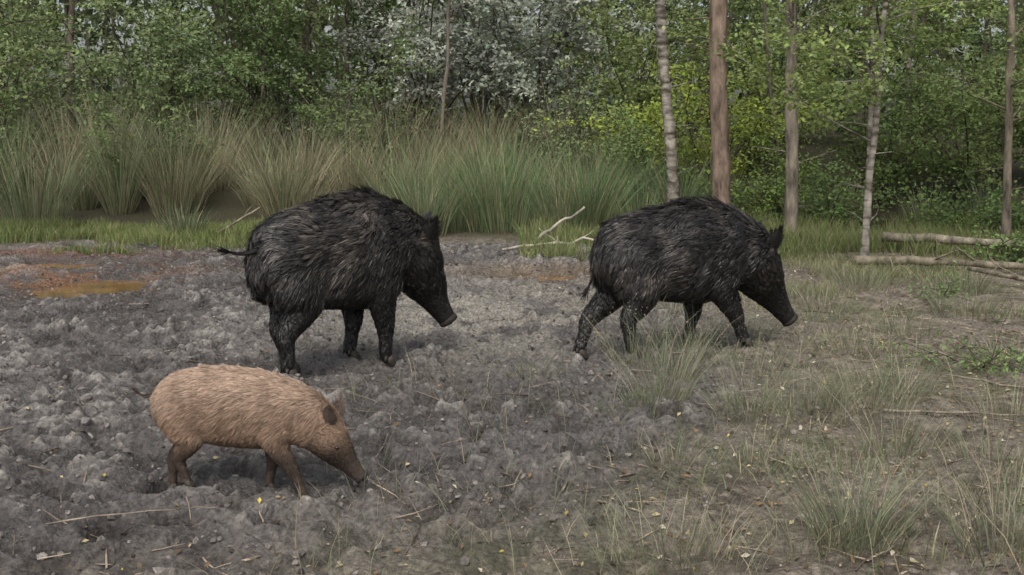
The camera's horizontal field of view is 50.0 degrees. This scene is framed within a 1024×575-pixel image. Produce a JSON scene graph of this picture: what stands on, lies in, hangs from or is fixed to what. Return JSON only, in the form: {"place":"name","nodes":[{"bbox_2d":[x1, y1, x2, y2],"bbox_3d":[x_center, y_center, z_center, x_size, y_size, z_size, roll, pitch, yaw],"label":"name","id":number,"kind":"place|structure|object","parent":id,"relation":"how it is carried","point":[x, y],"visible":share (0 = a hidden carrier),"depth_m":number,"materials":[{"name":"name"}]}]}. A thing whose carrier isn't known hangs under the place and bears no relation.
{"place":"outdoors","nodes":[
{"label":"outdoors","id":0,"kind":"place"},
{"bbox_2d":[0,215,267,255],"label":"short grass","id":1,"kind":"structure","parent":0,"point":[108,232],"depth_m":12.83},
{"bbox_2d":[0,129,1023,574],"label":"ground","id":2,"kind":"structure","parent":0,"point":[128,425],"depth_m":4.87,"materials":[{"name":"soil"}]},
{"bbox_2d":[0,107,60,186],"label":"rush tussock","id":3,"kind":"object","parent":2,"relation":"on","point":[23,154],"visible":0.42,"depth_m":16.63,"materials":[{"name":"green plant"}]},
{"bbox_2d":[0,110,111,223],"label":"rush tussock","id":4,"kind":"object","parent":2,"relation":"on","point":[23,213],"visible":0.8,"depth_m":14.39,"materials":[{"name":"green plant"}]},
{"bbox_2d":[9,121,102,202],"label":"rush tussock","id":5,"kind":"object","parent":2,"relation":"on","point":[55,176],"visible":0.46,"depth_m":15.82,"materials":[{"name":"green plant"}]},
{"bbox_2d":[13,0,104,150],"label":"alder tree","id":6,"kind":"object","parent":2,"relation":"on","point":[70,39],"visible":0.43,"depth_m":18.64,"materials":[{"name":"green plant"}]},
{"bbox_2d":[0,83,126,184],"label":"rush tussock","id":7,"kind":"object","parent":2,"relation":"on","point":[64,148],"visible":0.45,"depth_m":16.67,"materials":[{"name":"green plant"}]},
{"bbox_2d":[0,0,140,114],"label":"alder tree","id":8,"kind":"object","parent":2,"relation":"on","point":[7,96],"visible":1,"depth_m":12.92,"materials":[{"name":"green plant"}]},
{"bbox_2d":[0,0,147,161],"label":"willow shrub","id":9,"kind":"object","parent":2,"relation":"on","point":[12,47],"visible":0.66,"depth_m":17.31,"materials":[{"name":"green plant"}]},
{"bbox_2d":[48,146,114,210],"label":"rush tussock","id":10,"kind":"object","parent":2,"relation":"on","point":[88,199],"visible":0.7,"depth_m":15.39,"materials":[{"name":"green plant"}]},
{"bbox_2d":[32,279,147,297],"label":"puddle","id":11,"kind":"object","parent":2,"relation":"on","point":[111,286],"visible":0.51,"depth_m":9.28,"materials":[{"name":"liquid"}]},
{"bbox_2d":[35,70,165,182],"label":"rush tussock","id":12,"kind":"object","parent":2,"relation":"on","point":[82,146],"visible":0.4,"depth_m":16.70,"materials":[{"name":"green plant"}]},
{"bbox_2d":[30,91,199,215],"bbox_3d":[-5.535,-1.922,15.220,2.228,1.843,2.224,0,8,0],"label":"rush tussock","id":13,"kind":"object","parent":2,"relation":"on","point":[122,205],"visible":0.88,"depth_m":15.15,"materials":[{"name":"green plant"}]},
{"bbox_2d":[58,93,178,202],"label":"rush tussock","id":14,"kind":"object","parent":2,"relation":"on","point":[119,127],"visible":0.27,"depth_m":15.73,"materials":[{"name":"green plant"}]},
{"bbox_2d":[63,70,224,198],"bbox_3d":[-5.327,-2.167,15.692,2.440,1.839,2.131,0,8,0],"label":"willow shrub","id":15,"kind":"object","parent":2,"relation":"on","point":[108,136],"visible":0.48,"depth_m":15.64,"materials":[{"name":"green plant"}]},
{"bbox_2d":[41,0,281,151],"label":"willow shrub","id":16,"kind":"object","parent":2,"relation":"on","point":[174,65],"visible":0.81,"depth_m":17.84,"materials":[{"name":"green plant"}]},
{"bbox_2d":[91,94,233,218],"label":"rush tussock","id":17,"kind":"object","parent":2,"relation":"on","point":[161,203],"visible":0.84,"depth_m":15.04,"materials":[{"name":"green plant"}]},
{"bbox_2d":[112,118,238,212],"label":"rush tussock","id":18,"kind":"object","parent":2,"relation":"on","point":[198,193],"visible":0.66,"depth_m":15.29,"materials":[{"name":"green plant"}]},
{"bbox_2d":[103,106,247,208],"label":"rush tussock","id":19,"kind":"object","parent":2,"relation":"on","point":[208,189],"visible":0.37,"depth_m":15.63,"materials":[{"name":"green plant"}]},
{"bbox_2d":[152,193,219,236],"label":"rush tussock","id":20,"kind":"object","parent":2,"relation":"on","point":[183,221],"visible":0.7,"depth_m":12.96,"materials":[{"name":"green plant"}]},
{"bbox_2d":[138,86,270,193],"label":"rush tussock","id":21,"kind":"object","parent":2,"relation":"on","point":[222,183],"visible":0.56,"depth_m":16.48,"materials":[{"name":"green plant"}]},
{"bbox_2d":[166,0,306,135],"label":"willow shrub","id":22,"kind":"object","parent":2,"relation":"on","point":[229,29],"visible":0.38,"depth_m":21.50,"materials":[{"name":"green plant"}]},
{"bbox_2d":[186,95,297,166],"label":"rush tussock","id":23,"kind":"object","parent":2,"relation":"on","point":[246,130],"visible":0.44,"depth_m":17.81,"materials":[{"name":"green plant"}]},
{"bbox_2d":[126,364,368,496],"bbox_3d":[-0.959,0.524,3.983,0.887,0.505,0.228,1,8,4],"label":"juvenile wild boar","id":24,"kind":"object","parent":2,"relation":"on","point":[275,416],"visible":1,"depth_m":3.90,"materials":[{"name":"fur"}]},
{"bbox_2d":[228,106,298,179],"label":"rush tussock","id":25,"kind":"object","parent":2,"relation":"on","point":[265,156],"visible":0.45,"depth_m":17.11,"materials":[{"name":"green plant"}]},
{"bbox_2d":[205,127,357,217],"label":"rush tussock","id":26,"kind":"object","parent":2,"relation":"on","point":[273,193],"visible":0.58,"depth_m":14.47,"materials":[{"name":"green plant"}]},
{"bbox_2d":[198,98,372,220],"bbox_3d":[-2.930,-1.659,14.476,2.331,1.728,2.447,0,8,0],"label":"rush tussock","id":27,"kind":"object","parent":2,"relation":"on","point":[293,193],"visible":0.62,"depth_m":14.39,"materials":[{"name":"green plant"}]},
{"bbox_2d":[228,0,346,143],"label":"alder tree","id":28,"kind":"object","parent":2,"relation":"on","point":[330,3],"visible":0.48,"depth_m":19.08,"materials":[{"name":"green plant"}]},
{"bbox_2d":[132,0,459,151],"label":"willow shrub","id":29,"kind":"object","parent":2,"relation":"on","point":[274,28],"visible":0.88,"depth_m":18.33,"materials":[{"name":"green plant"}]},
{"bbox_2d":[262,102,334,187],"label":"rush tussock","id":30,"kind":"object","parent":2,"relation":"on","point":[309,153],"visible":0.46,"depth_m":16.56,"materials":[{"name":"green plant"}]},
{"bbox_2d":[212,183,456,376],"bbox_3d":[-0.946,-0.048,5.973,1.442,1.041,0.508,-8,11,-42],"label":"wild boar","id":31,"kind":"object","parent":2,"relation":"on","point":[353,254],"visible":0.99,"depth_m":5.80,"materials":[{"name":"fur"}]},
{"bbox_2d":[267,68,416,164],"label":"rush tussock","id":32,"kind":"object","parent":2,"relation":"on","point":[344,112],"visible":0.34,"depth_m":17.84,"materials":[{"name":"green plant"}]},
{"bbox_2d":[296,117,394,193],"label":"rush tussock","id":33,"kind":"object","parent":2,"relation":"on","point":[343,179],"visible":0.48,"depth_m":15.52,"materials":[{"name":"green plant"}]},
{"bbox_2d":[279,39,444,175],"bbox_3d":[-2.364,-2.596,16.493,2.670,2.205,2.472,0,8,0],"label":"willow shrub","id":34,"kind":"object","parent":2,"relation":"on","point":[334,128],"visible":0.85,"depth_m":16.70,"materials":[{"name":"green plant"}]},
{"bbox_2d":[319,0,423,131],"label":"alder tree","id":35,"kind":"object","parent":2,"relation":"on","point":[346,25],"visible":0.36,"depth_m":20.51,"materials":[{"name":"green plant"}]},
{"bbox_2d":[308,93,470,203],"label":"rush tussock","id":36,"kind":"object","parent":2,"relation":"on","point":[379,178],"visible":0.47,"depth_m":14.24,"materials":[{"name":"green plant"}]},
{"bbox_2d":[345,77,440,168],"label":"rush tussock","id":37,"kind":"object","parent":2,"relation":"on","point":[408,133],"visible":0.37,"depth_m":17.64,"materials":[{"name":"green plant"}]},
{"bbox_2d":[354,82,460,177],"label":"rush tussock","id":38,"kind":"object","parent":2,"relation":"on","point":[414,152],"visible":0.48,"depth_m":17.07,"materials":[{"name":"green plant"}]},
{"bbox_2d":[367,122,461,210],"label":"rush tussock","id":39,"kind":"object","parent":2,"relation":"on","point":[425,175],"visible":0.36,"depth_m":14.25,"materials":[{"name":"green plant"}]},
{"bbox_2d":[377,159,471,235],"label":"rush tussock","id":40,"kind":"object","parent":2,"relation":"on","point":[413,207],"visible":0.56,"depth_m":13.52,"materials":[{"name":"green plant"}]},
{"bbox_2d":[315,0,551,134],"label":"willow shrub","id":41,"kind":"object","parent":2,"relation":"on","point":[353,13],"visible":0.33,"depth_m":22.06,"materials":[{"name":"green plant"}]},
{"bbox_2d":[402,103,484,163],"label":"rush tussock","id":42,"kind":"object","parent":2,"relation":"on","point":[452,137],"visible":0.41,"depth_m":18.07,"materials":[{"name":"green plant"}]},
{"bbox_2d":[399,151,499,232],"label":"rush tussock","id":43,"kind":"object","parent":2,"relation":"on","point":[452,223],"visible":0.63,"depth_m":13.89,"materials":[{"name":"green plant"}]},
{"bbox_2d":[429,148,526,232],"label":"rush tussock","id":44,"kind":"object","parent":2,"relation":"on","point":[468,228],"visible":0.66,"depth_m":13.86,"materials":[{"name":"green plant"}]},
{"bbox_2d":[423,105,554,230],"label":"rush tussock","id":45,"kind":"object","parent":2,"relation":"on","point":[481,172],"visible":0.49,"depth_m":14.04,"materials":[{"name":"green plant"}]},
{"bbox_2d":[437,80,541,158],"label":"rush tussock","id":46,"kind":"object","parent":2,"relation":"on","point":[487,132],"visible":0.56,"depth_m":18.34,"materials":[{"name":"green plant"}]},
{"bbox_2d":[324,0,655,139],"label":"willow shrub","id":47,"kind":"object","parent":2,"relation":"on","point":[437,61],"visible":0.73,"depth_m":19.25,"materials":[{"name":"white plant"}]},
{"bbox_2d":[432,116,574,233],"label":"rush tussock","id":48,"kind":"object","parent":2,"relation":"on","point":[526,213],"visible":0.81,"depth_m":13.76,"materials":[{"name":"green plant"}]},
{"bbox_2d":[0,0,1023,135],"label":"distant tree row","id":49,"kind":"object","parent":2,"relation":"on","point":[335,22],"visible":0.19,"depth_m":31.52,"materials":[{"name":"green plant"}]},
{"bbox_2d":[0,241,1023,574],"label":"mud clods","id":50,"kind":"object","parent":2,"relation":"on","point":[334,497],"visible":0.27,"depth_m":4.86,"materials":[{"name":"soil"}]},
{"bbox_2d":[0,247,1023,574],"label":"fallen twigs","id":51,"kind":"object","parent":2,"relation":"on","point":[590,465],"depth_m":4.59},
{"bbox_2d":[15,250,1023,574],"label":"leaf litter","id":52,"kind":"object","parent":2,"relation":"on","point":[787,568],"visible":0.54,"depth_m":4.28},
{"bbox_2d":[415,0,632,143],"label":"willow shrub","id":53,"kind":"object","parent":2,"relation":"on","point":[519,88],"visible":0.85,"depth_m":19.00,"materials":[{"name":"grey plant"}]},
{"bbox_2d":[415,0,654,134],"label":"willow shrub","id":54,"kind":"object","parent":2,"relation":"on","point":[471,96],"visible":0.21,"depth_m":21.29,"materials":[{"name":"green plant"}]},
{"bbox_2d":[487,57,637,177],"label":"willow shrub","id":55,"kind":"object","parent":2,"relation":"on","point":[565,98],"visible":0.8,"depth_m":16.80,"materials":[{"name":"green plant"}]},
{"bbox_2d":[508,121,636,233],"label":"rush tussock","id":56,"kind":"object","parent":2,"relation":"on","point":[547,211],"visible":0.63,"depth_m":13.44,"materials":[{"name":"green plant"}]},
{"bbox_2d":[542,140,623,232],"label":"rush tussock","id":57,"kind":"object","parent":2,"relation":"on","point":[597,210],"visible":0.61,"depth_m":13.44,"materials":[{"name":"green plant"}]},
{"bbox_2d":[174,347,1023,574],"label":"sparse grass","id":58,"kind":"structure","parent":2,"relation":"on","point":[299,494],"depth_m":4.01,"materials":[{"name":"plant"}]},
{"bbox_2d":[543,139,661,228],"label":"rush tussock","id":59,"kind":"object","parent":2,"relation":"on","point":[604,218],"visible":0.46,"depth_m":13.59,"materials":[{"name":"green plant"}]},
{"bbox_2d":[517,0,732,146],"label":"willow shrub","id":60,"kind":"object","parent":2,"relation":"on","point":[639,92],"visible":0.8,"depth_m":17.97,"materials":[{"name":"green plant"}]},
{"bbox_2d":[563,286,707,372],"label":"grass tuft","id":61,"kind":"object","parent":2,"relation":"on","point":[615,357],"visible":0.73,"depth_m":6.12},
{"bbox_2d":[584,136,687,212],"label":"rush tussock","id":62,"kind":"object","parent":2,"relation":"on","point":[641,191],"visible":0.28,"depth_m":14.78,"materials":[{"name":"green plant"}]},
{"bbox_2d":[580,90,708,200],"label":"willow shrub","id":63,"kind":"object","parent":2,"relation":"on","point":[635,145],"visible":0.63,"depth_m":15.17,"materials":[{"name":"green plant"}]},
{"bbox_2d":[574,298,751,403],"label":"grass tuft","id":64,"kind":"object","parent":2,"relation":"on","point":[663,382],"visible":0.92,"depth_m":5.25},
{"bbox_2d":[649,0,697,201],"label":"birch tree","id":65,"kind":"object","parent":2,"relation":"on","point":[670,125],"visible":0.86,"depth_m":13.37,"materials":[{"name":"grey plant"}]},
{"bbox_2d":[575,469,776,574],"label":"grass tuft","id":66,"kind":"object","parent":2,"relation":"on","point":[681,537],"visible":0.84,"depth_m":3.36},
{"bbox_2d":[626,303,730,383],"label":"grass tuft","id":67,"kind":"object","parent":2,"relation":"on","point":[654,370],"visible":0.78,"depth_m":5.82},
{"bbox_2d":[621,139,744,204],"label":"rush tussock","id":68,"kind":"object","parent":2,"relation":"on","point":[685,190],"visible":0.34,"depth_m":13.84,"materials":[{"name":"green plant"}]},
{"bbox_2d":[572,191,797,359],"bbox_3d":[1.036,-0.079,6.371,1.427,0.958,0.484,-3,9,-20],"label":"wild boar","id":69,"kind":"object","parent":2,"relation":"on","point":[699,252],"visible":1,"depth_m":6.20,"materials":[{"name":"fur"}]},
{"bbox_2d":[533,58,841,194],"bbox_3d":[2.534,-2.303,15.908,4.080,2.077,2.777,-2,9,-17],"label":"willow shrub","id":70,"kind":"object","parent":2,"relation":"on","point":[647,114],"visible":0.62,"depth_m":15.71,"materials":[{"name":"green plant"}]},
{"bbox_2d":[649,301,747,357],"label":"grass tuft","id":71,"kind":"object","parent":2,"relation":"on","point":[690,343],"visible":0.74,"depth_m":6.29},
{"bbox_2d":[675,0,734,205],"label":"pine tree","id":72,"kind":"object","parent":2,"relation":"on","point":[720,163],"visible":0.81,"depth_m":12.88,"materials":[{"name":"brown plant"}]},
{"bbox_2d":[599,14,861,171],"bbox_3d":[3.987,-2.948,17.655,4.946,2.525,2.992,-8,12,-44],"label":"willow shrub","id":73,"kind":"object","parent":2,"relation":"on","point":[758,61],"visible":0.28,"depth_m":17.08,"materials":[{"name":"green plant"}]},
{"bbox_2d":[699,331,809,387],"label":"grass tuft","id":74,"kind":"object","parent":2,"relation":"on","point":[758,365],"visible":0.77,"depth_m":5.73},
{"bbox_2d":[695,380,818,426],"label":"grass tuft","id":75,"kind":"object","parent":2,"relation":"on","point":[744,413],"visible":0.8,"depth_m":4.97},
{"bbox_2d":[682,131,849,219],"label":"willow shrub","id":76,"kind":"object","parent":2,"relation":"on","point":[756,207],"visible":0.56,"depth_m":14.83,"materials":[{"name":"green plant"}]},
{"bbox_2d":[512,203,1023,261],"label":"short grass","id":77,"kind":"structure","parent":2,"relation":"on","point":[822,234],"depth_m":11.86,"materials":[{"name":"plant"}]},
{"bbox_2d":[738,0,809,183],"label":"alder tree","id":78,"kind":"object","parent":2,"relation":"on","point":[783,19],"visible":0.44,"depth_m":16.29,"materials":[{"name":"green plant"}]},
{"bbox_2d":[687,0,928,145],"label":"tree","id":79,"kind":"object","parent":2,"relation":"on","point":[741,4],"visible":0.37,"depth_m":18.97,"materials":[{"name":"green plant"}]},
{"bbox_2d":[739,353,878,423],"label":"grass tuft","id":80,"kind":"object","parent":2,"relation":"on","point":[805,402],"visible":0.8,"depth_m":5.08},
{"bbox_2d":[739,492,888,564],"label":"grass tuft","id":81,"kind":"object","parent":2,"relation":"on","point":[766,546],"visible":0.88,"depth_m":3.42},
{"bbox_2d":[750,0,879,235],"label":"alder tree","id":82,"kind":"object","parent":2,"relation":"on","point":[791,205],"visible":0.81,"depth_m":12.73,"materials":[{"name":"brown plant"}]},
{"bbox_2d":[752,150,909,227],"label":"willow shrub","id":83,"kind":"object","parent":2,"relation":"on","point":[829,211],"visible":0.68,"depth_m":14.24,"materials":[{"name":"green plant"}]},
{"bbox_2d":[757,464,912,557],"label":"grass tuft","id":84,"kind":"object","parent":2,"relation":"on","point":[883,544],"visible":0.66,"depth_m":3.48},
{"bbox_2d":[662,0,1011,265],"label":"birch tree","id":85,"kind":"object","parent":2,"relation":"on","point":[877,58],"visible":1,"depth_m":10.10,"materials":[{"name":"green plant"}]},
{"bbox_2d":[745,0,935,224],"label":"birch tree","id":86,"kind":"object","parent":2,"relation":"on","point":[917,30],"visible":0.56,"depth_m":14.31,"materials":[{"name":"green plant"}]},
{"bbox_2d":[735,403,974,557],"bbox_3d":[1.043,0.619,3.378,0.672,0.452,0.776,0,8,0],"label":"grass tuft","id":87,"kind":"object","parent":2,"relation":"on","point":[851,514],"visible":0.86,"depth_m":3.42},
{"bbox_2d":[793,347,951,417],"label":"grass tuft","id":88,"kind":"object","parent":2,"relation":"on","point":[872,391],"visible":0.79,"depth_m":5.14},
{"bbox_2d":[740,47,1023,204],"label":"willow shrub","id":89,"kind":"object","parent":2,"relation":"on","point":[882,173],"visible":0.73,"depth_m":15.64,"materials":[{"name":"green plant"}]},
{"bbox_2d":[798,434,970,549],"bbox_3d":[1.164,0.659,3.528,0.614,0.347,0.588,0,8,0],"label":"grass tuft","id":90,"kind":"object","parent":2,"relation":"on","point":[905,518],"visible":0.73,"depth_m":3.54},
{"bbox_2d":[823,370,974,464],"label":"grass tuft","id":91,"kind":"object","parent":2,"relation":"on","point":[900,440],"visible":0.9,"depth_m":4.43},
{"bbox_2d":[834,342,966,400],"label":"grass tuft","id":92,"kind":"object","parent":2,"relation":"on","point":[899,378],"visible":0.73,"depth_m":5.45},
{"bbox_2d":[856,308,954,339],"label":"grass tuft","id":93,"kind":"object","parent":2,"relation":"on","point":[895,327],"visible":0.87,"depth_m":6.90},
{"bbox_2d":[830,0,981,175],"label":"birch tree","id":94,"kind":"object","parent":2,"relation":"on","point":[958,37],"visible":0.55,"depth_m":17.03,"materials":[{"name":"green plant"}]},
{"bbox_2d":[836,6,1023,207],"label":"willow shrub","id":95,"kind":"object","parent":2,"relation":"on","point":[961,162],"visible":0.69,"depth_m":15.75,"materials":[{"name":"green plant"}]},
{"bbox_2d":[852,247,1023,269],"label":"fallen log","id":96,"kind":"object","parent":2,"relation":"on","point":[971,261],"visible":0.95,"depth_m":9.95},
{"bbox_2d":[877,291,1023,381],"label":"bramble","id":97,"kind":"object","parent":2,"relation":"on","point":[1008,366],"visible":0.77,"depth_m":5.91,"materials":[{"name":"green plant"}]},
{"bbox_2d":[881,226,1023,247],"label":"fallen log","id":98,"kind":"object","parent":2,"relation":"on","point":[955,240],"visible":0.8,"depth_m":11.16,"materials":[{"name":"wood"}]},
{"bbox_2d":[883,158,1023,232],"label":"willow shrub","id":99,"kind":"object","parent":2,"relation":"on","point":[945,214],"visible":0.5,"depth_m":13.15,"materials":[{"name":"green plant"}]},
{"bbox_2d":[897,258,1010,294],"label":"grass tuft","id":100,"kind":"object","parent":2,"relation":"on","point":[973,282],"visible":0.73,"depth_m":8.86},
{"bbox_2d":[889,27,1023,168],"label":"willow shrub","id":101,"kind":"object","parent":2,"relation":"on","point":[1016,129],"visible":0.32,"depth_m":16.54,"materials":[{"name":"green plant"}]},
{"bbox_2d":[907,0,1023,237],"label":"alder tree","id":102,"kind":"object","parent":2,"relation":"on","point":[1012,38],"visible":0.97,"depth_m":11.49,"materials":[{"name":"green plant"}]},
{"bbox_2d":[914,460,1023,573],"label":"grass tuft","id":103,"kind":"object","parent":2,"relation":"on","point":[1002,537],"visible":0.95,"depth_m":3.38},
{"bbox_2d":[917,1,1023,96],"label":"tree foliage","id":104,"kind":"object","parent":2,"relation":"on","point":[972,37],"visible":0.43,"depth_m":17.88,"materials":[{"name":"green plant"}]},
{"bbox_2d":[926,397,1023,476],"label":"grass tuft","id":105,"kind":"object","parent":2,"relation":"on","point":[975,447],"visible":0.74,"depth_m":4.29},
{"bbox_2d":[938,0,1023,94],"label":"alder tree","id":106,"kind":"object","parent":2,"relation":"on","point":[1019,64],"visible":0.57,"depth_m":13.53,"materials":[{"name":"green plant"}]},
{"bbox_2d":[945,366,1023,436],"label":"grass tuft","id":107,"kind":"object","parent":2,"relation":"on","point":[1015,411],"visible":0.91,"depth_m":4.86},
{"bbox_2d":[963,222,1023,262],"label":"bramble","id":108,"kind":"object","parent":2,"relation":"on","point":[1007,258],"visible":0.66,"depth_m":10.77,"materials":[{"name":"green plant"}]},
{"bbox_2d":[5,0,1018,128],"label":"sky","id":109,"kind":"structure","parent":0,"point":[326,28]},
{"bbox_2d":[663,231,1023,574],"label":"short grass","id":110,"kind":"structure","parent":0,"point":[890,268],"depth_m":6.57,"materials":[{"name":"plant"}]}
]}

